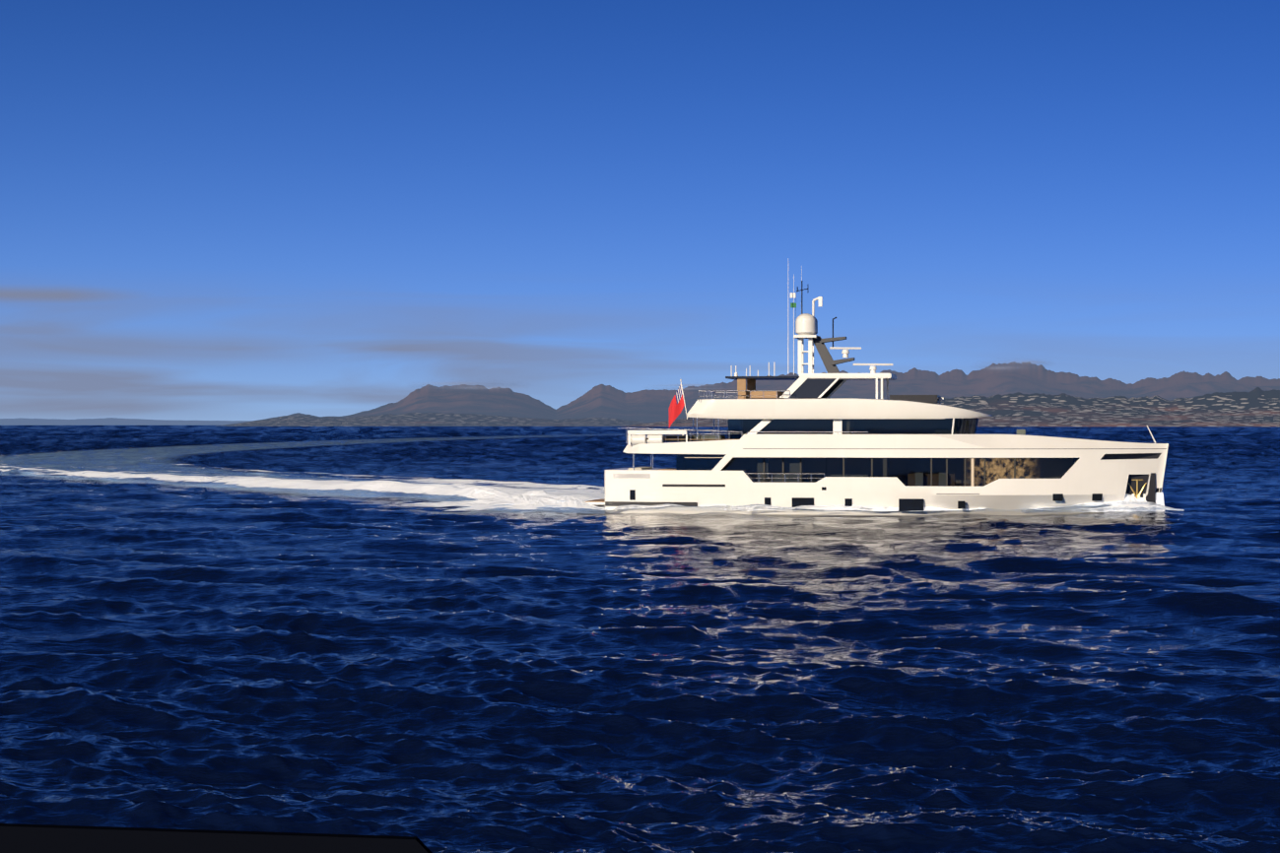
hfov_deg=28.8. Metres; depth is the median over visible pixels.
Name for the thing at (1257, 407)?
coast hills
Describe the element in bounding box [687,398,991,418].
sundeck band
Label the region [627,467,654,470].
aft sofa
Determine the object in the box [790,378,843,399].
hardtop side glass
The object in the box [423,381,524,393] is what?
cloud
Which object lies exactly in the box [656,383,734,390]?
cloud
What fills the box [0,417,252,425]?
distant coast
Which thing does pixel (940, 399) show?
searchlight
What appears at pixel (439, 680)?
sea
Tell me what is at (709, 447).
deck overhang
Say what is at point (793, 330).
whip antennas
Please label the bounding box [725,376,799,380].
roof
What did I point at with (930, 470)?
saloon mullions
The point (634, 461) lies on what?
deck poles
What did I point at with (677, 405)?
ensign
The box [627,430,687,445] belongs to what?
aft deck railing
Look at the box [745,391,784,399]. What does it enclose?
sundeck bar
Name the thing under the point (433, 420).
coast hills
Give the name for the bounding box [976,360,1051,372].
mountain
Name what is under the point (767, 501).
hull window
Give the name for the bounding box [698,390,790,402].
sundeck rail
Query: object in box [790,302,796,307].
courtesy flag
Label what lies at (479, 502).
stern wave
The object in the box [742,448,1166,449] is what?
groove
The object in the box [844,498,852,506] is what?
hull window
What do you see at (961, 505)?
hull window
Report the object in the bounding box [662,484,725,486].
vent slot
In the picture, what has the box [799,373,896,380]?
white hardtop
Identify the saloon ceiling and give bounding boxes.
[684,457,825,458]
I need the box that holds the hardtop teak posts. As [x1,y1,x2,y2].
[737,378,755,399]
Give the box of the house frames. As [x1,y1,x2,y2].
[747,418,842,434]
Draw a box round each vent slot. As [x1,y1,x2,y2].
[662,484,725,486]
[936,493,979,494]
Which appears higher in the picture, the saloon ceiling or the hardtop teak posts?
the hardtop teak posts
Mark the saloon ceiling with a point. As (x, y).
(757, 457)
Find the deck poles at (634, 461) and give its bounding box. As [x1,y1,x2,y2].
[632,453,653,470]
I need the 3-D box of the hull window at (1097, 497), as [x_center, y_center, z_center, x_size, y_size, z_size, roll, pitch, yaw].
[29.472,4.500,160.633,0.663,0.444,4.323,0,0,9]
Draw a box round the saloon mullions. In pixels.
[763,457,1015,486]
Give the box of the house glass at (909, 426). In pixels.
[728,418,978,440]
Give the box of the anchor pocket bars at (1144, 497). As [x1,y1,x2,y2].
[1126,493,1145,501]
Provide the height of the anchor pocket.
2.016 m
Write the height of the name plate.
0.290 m
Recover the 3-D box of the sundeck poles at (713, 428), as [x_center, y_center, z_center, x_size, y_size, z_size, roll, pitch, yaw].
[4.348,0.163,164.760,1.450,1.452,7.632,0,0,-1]
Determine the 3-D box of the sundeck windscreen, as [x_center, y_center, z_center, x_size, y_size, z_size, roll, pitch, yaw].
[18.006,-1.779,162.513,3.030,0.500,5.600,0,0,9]
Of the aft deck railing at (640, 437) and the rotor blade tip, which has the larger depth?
the aft deck railing at (640, 437)
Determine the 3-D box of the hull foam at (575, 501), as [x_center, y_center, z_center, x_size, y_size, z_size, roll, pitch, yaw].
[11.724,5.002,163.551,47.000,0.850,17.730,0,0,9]
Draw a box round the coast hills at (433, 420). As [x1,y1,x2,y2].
[226,412,649,426]
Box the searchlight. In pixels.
[938,397,943,404]
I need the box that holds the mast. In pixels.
[793,280,855,374]
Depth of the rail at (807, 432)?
159.49 m
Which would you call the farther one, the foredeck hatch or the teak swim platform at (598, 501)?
the teak swim platform at (598, 501)
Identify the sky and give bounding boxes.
[0,0,1279,420]
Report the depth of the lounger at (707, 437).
161.56 m
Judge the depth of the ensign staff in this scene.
164.97 m
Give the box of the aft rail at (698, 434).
[617,427,741,444]
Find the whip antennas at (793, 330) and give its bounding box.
[787,270,802,374]
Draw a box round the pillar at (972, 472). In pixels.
[971,458,973,486]
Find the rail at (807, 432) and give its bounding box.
[746,431,868,434]
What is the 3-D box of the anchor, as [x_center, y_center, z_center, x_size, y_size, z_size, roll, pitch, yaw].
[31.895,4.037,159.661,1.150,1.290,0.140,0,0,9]
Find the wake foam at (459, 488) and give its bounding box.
[0,454,604,499]
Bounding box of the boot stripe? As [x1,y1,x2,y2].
[605,501,697,506]
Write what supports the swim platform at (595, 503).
attached to the hull
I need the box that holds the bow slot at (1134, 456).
[1101,453,1161,459]
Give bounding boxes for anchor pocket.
[1125,472,1155,504]
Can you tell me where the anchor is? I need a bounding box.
[1128,479,1145,498]
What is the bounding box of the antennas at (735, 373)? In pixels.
[731,362,774,376]
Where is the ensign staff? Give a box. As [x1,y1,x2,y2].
[679,379,687,419]
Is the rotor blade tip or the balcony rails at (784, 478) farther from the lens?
the balcony rails at (784, 478)
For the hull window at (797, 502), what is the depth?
159.40 m
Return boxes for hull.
[604,433,1168,517]
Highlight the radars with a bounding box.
[829,346,892,373]
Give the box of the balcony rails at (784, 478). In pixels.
[745,472,824,482]
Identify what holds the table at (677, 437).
on the upper aft deck teak
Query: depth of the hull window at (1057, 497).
158.15 m
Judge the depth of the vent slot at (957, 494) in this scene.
157.95 m
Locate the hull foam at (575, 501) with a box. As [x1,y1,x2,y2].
[443,493,1183,512]
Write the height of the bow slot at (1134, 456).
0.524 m
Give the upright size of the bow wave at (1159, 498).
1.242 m
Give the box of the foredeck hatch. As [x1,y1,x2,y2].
[1016,429,1025,434]
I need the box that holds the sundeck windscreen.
[889,395,941,404]
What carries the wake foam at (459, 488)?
on the sea at (439, 680)
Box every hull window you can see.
[629,489,635,500]
[764,497,770,505]
[792,497,813,510]
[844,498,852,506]
[898,498,923,511]
[957,501,964,508]
[1052,493,1063,500]
[1091,493,1102,500]
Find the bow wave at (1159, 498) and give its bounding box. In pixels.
[1020,492,1164,513]
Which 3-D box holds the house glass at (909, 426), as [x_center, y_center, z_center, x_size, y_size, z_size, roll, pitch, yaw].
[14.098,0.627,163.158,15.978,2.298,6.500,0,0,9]
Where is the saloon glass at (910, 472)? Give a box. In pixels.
[675,454,1078,486]
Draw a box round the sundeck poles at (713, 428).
[692,417,719,440]
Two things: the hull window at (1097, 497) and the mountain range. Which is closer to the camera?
the hull window at (1097, 497)
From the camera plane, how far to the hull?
158.92 m
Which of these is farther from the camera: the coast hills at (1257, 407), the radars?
the coast hills at (1257, 407)
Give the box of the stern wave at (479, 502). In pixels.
[389,489,576,510]
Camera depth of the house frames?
160.74 m
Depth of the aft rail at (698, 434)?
161.39 m
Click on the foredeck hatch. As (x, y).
(1021, 432)
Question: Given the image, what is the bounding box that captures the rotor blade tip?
[0,823,432,852]
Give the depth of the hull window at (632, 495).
161.39 m
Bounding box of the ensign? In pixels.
[668,384,685,427]
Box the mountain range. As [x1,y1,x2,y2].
[223,361,1279,425]
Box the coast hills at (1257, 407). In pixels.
[625,387,1279,426]
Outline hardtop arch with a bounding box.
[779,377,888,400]
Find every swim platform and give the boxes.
[585,498,604,502]
[587,502,604,504]
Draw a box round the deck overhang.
[623,439,739,454]
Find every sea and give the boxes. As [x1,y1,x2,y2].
[0,429,1279,852]
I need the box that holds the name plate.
[612,473,650,478]
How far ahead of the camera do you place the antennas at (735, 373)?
163.28 m
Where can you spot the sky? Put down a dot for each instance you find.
(211, 210)
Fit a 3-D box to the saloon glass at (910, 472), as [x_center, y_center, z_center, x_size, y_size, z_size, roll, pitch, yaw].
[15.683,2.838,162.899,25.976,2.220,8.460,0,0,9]
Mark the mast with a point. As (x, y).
(806, 325)

